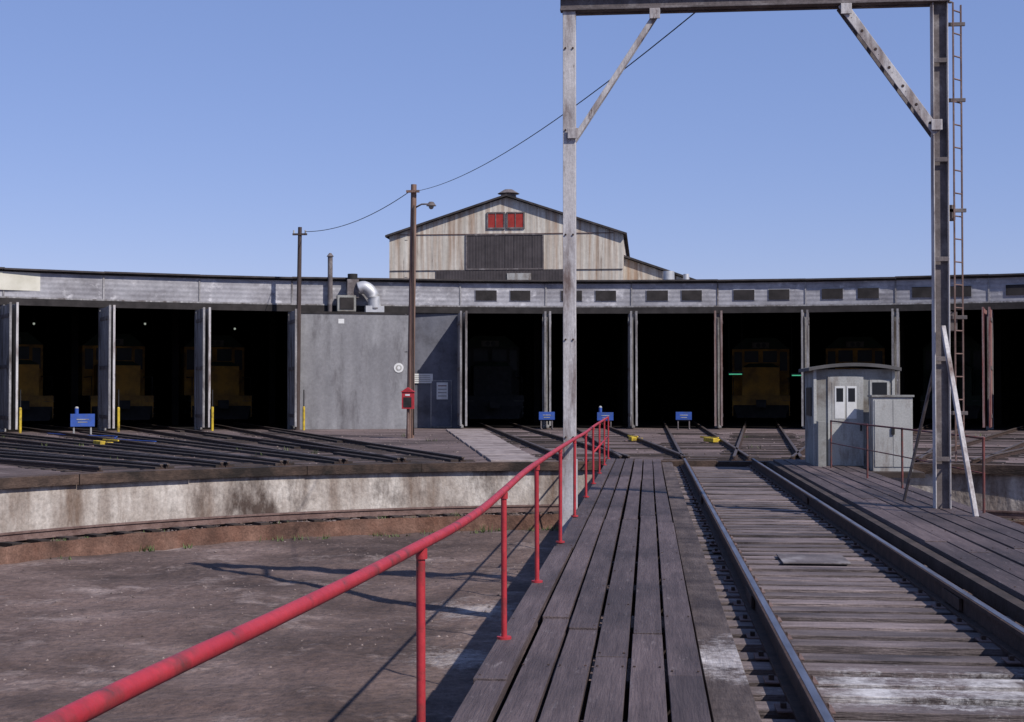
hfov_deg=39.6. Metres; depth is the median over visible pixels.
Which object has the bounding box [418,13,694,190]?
overhead wire
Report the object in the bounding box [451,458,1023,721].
turntable bridge
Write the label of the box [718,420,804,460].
radial track
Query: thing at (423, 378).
notice sign
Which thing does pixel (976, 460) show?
radial track
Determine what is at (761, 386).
diesel locomotive
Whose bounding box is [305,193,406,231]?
overhead wire
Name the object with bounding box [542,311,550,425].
stall door leaves
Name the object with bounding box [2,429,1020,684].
gravel
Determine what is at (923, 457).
radial track
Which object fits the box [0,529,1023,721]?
pit floor
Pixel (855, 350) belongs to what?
diesel locomotive
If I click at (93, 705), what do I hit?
red handrail
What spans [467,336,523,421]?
diesel locomotive
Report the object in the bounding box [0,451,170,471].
radial track
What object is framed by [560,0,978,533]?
turntable power gantry
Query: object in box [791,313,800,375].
workshop lamp
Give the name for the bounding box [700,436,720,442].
rail derail
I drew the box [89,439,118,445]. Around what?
rail derail
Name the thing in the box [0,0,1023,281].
sky
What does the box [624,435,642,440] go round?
rail derail
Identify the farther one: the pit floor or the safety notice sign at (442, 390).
the safety notice sign at (442, 390)
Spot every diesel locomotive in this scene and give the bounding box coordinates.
[18,332,54,423]
[55,334,154,422]
[163,335,251,421]
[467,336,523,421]
[731,338,790,420]
[825,337,884,368]
[920,336,981,420]
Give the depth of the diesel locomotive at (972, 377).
73.22 m
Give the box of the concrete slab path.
[446,429,537,461]
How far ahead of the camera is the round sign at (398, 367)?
61.72 m
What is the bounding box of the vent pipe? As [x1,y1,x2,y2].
[327,253,333,311]
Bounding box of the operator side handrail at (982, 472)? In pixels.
[830,420,984,512]
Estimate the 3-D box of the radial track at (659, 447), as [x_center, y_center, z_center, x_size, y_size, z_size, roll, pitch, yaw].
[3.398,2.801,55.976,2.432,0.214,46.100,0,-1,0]
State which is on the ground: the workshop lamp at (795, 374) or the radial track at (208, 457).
the radial track at (208, 457)
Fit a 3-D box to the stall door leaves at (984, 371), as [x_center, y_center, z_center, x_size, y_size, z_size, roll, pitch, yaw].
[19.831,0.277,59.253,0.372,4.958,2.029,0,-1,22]
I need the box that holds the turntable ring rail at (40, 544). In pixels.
[0,504,1023,564]
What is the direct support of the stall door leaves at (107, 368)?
on the ground
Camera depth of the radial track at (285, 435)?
42.09 m
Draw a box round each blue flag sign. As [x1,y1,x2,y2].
[70,406,94,434]
[539,412,554,428]
[597,406,612,429]
[676,412,691,428]
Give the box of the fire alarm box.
[401,387,414,438]
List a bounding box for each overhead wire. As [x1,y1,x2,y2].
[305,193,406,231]
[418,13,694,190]
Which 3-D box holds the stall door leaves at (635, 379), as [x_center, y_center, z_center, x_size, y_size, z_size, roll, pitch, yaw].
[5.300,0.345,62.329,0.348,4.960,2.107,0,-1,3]
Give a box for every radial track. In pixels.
[0,432,301,467]
[0,442,241,469]
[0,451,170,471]
[18,422,349,465]
[95,420,416,463]
[190,420,474,462]
[468,419,634,459]
[560,419,688,459]
[657,419,758,460]
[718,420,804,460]
[781,442,804,459]
[913,421,970,462]
[915,425,1023,463]
[970,448,1023,463]
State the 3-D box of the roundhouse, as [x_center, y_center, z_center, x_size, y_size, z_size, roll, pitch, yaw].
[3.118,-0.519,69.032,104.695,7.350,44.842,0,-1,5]
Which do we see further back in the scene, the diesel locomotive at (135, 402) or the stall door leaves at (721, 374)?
the diesel locomotive at (135, 402)
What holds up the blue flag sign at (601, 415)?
on the ground
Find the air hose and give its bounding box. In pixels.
[47,433,156,441]
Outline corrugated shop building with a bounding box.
[385,189,693,279]
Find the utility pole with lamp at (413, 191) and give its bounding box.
[404,184,435,437]
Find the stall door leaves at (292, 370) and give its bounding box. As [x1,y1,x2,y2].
[288,309,304,429]
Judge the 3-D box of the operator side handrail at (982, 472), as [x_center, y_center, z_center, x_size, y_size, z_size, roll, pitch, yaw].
[6.174,1.564,23.140,0.097,1.002,10.757,0,-1,3]
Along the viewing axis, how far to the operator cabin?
29.30 m
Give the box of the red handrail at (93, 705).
[33,416,609,721]
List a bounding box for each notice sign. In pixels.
[415,374,432,382]
[437,382,447,398]
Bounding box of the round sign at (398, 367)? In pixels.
[394,363,403,372]
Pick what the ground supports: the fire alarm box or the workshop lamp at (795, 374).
the fire alarm box
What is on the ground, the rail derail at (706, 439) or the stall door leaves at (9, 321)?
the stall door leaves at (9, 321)
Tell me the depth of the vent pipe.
61.82 m
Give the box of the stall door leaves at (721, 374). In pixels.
[714,311,722,425]
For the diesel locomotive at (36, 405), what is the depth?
65.97 m
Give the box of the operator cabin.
[798,363,924,477]
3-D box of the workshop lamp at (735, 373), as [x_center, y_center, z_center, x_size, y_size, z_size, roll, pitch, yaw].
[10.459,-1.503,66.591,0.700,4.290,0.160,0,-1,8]
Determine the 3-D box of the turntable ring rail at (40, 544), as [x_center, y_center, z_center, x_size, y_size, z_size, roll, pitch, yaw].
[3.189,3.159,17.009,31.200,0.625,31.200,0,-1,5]
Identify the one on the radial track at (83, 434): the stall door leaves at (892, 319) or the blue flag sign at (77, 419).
the blue flag sign at (77, 419)
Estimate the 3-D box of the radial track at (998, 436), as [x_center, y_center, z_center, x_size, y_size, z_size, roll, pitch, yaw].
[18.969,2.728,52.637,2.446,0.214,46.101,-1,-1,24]
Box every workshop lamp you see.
[728,372,742,374]
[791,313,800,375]
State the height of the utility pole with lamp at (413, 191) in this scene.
8.953 m
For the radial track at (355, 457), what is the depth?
42.01 m
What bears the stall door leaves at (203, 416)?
on the ground
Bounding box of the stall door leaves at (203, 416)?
[195,307,213,430]
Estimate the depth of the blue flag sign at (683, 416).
60.78 m
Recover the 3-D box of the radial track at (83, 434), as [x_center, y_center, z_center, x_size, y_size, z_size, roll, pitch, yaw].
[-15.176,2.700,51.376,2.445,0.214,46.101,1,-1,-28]
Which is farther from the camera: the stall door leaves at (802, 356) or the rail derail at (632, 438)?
the stall door leaves at (802, 356)
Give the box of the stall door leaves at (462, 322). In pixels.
[457,311,467,425]
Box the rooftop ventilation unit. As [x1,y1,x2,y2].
[336,274,383,311]
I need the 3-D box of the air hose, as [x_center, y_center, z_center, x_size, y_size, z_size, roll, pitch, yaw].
[-14.065,2.624,49.218,0.969,0.035,11.071,1,-2,-34]
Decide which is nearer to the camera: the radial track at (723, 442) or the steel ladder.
the steel ladder
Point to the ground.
(440, 435)
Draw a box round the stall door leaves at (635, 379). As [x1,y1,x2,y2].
[628,311,637,425]
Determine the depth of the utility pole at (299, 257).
60.23 m
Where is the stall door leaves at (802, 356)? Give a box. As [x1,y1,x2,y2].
[801,310,808,425]
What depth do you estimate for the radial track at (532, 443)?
45.82 m
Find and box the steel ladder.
[952,2,964,460]
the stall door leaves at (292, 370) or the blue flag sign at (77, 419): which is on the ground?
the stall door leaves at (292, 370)
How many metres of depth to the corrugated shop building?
100.70 m
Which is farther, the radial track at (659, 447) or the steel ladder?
the radial track at (659, 447)
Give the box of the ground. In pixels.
[0,428,1023,476]
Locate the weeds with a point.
(149, 549)
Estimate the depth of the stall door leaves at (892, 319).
59.52 m
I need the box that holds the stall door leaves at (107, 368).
[99,305,119,431]
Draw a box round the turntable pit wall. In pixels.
[0,460,1023,532]
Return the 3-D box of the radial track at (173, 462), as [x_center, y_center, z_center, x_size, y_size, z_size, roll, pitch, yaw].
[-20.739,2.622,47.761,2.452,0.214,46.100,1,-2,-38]
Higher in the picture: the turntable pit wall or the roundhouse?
the roundhouse
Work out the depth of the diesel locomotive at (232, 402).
71.54 m
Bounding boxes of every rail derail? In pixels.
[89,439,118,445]
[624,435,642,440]
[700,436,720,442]
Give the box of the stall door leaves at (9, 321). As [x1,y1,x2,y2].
[0,302,21,432]
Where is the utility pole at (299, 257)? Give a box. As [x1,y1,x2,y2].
[292,227,306,429]
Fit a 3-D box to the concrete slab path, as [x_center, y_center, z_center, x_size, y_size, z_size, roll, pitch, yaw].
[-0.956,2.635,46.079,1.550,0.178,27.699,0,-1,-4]
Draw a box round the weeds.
[3,432,997,559]
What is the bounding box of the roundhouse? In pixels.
[0,267,1023,431]
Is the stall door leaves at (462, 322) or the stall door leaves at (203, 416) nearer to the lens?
the stall door leaves at (203, 416)
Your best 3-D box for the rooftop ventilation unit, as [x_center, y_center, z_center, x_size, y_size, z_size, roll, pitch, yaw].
[-6.606,-2.954,61.953,2.106,1.690,0.740,0,-1,-2]
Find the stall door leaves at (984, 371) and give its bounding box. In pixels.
[982,307,992,427]
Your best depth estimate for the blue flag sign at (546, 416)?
60.94 m
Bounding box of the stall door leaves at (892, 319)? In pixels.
[891,309,899,394]
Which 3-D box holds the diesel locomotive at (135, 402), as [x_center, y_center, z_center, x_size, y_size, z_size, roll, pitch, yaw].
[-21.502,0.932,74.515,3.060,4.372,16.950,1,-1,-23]
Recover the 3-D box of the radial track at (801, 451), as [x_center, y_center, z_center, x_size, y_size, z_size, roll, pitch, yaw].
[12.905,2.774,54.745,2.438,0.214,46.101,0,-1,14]

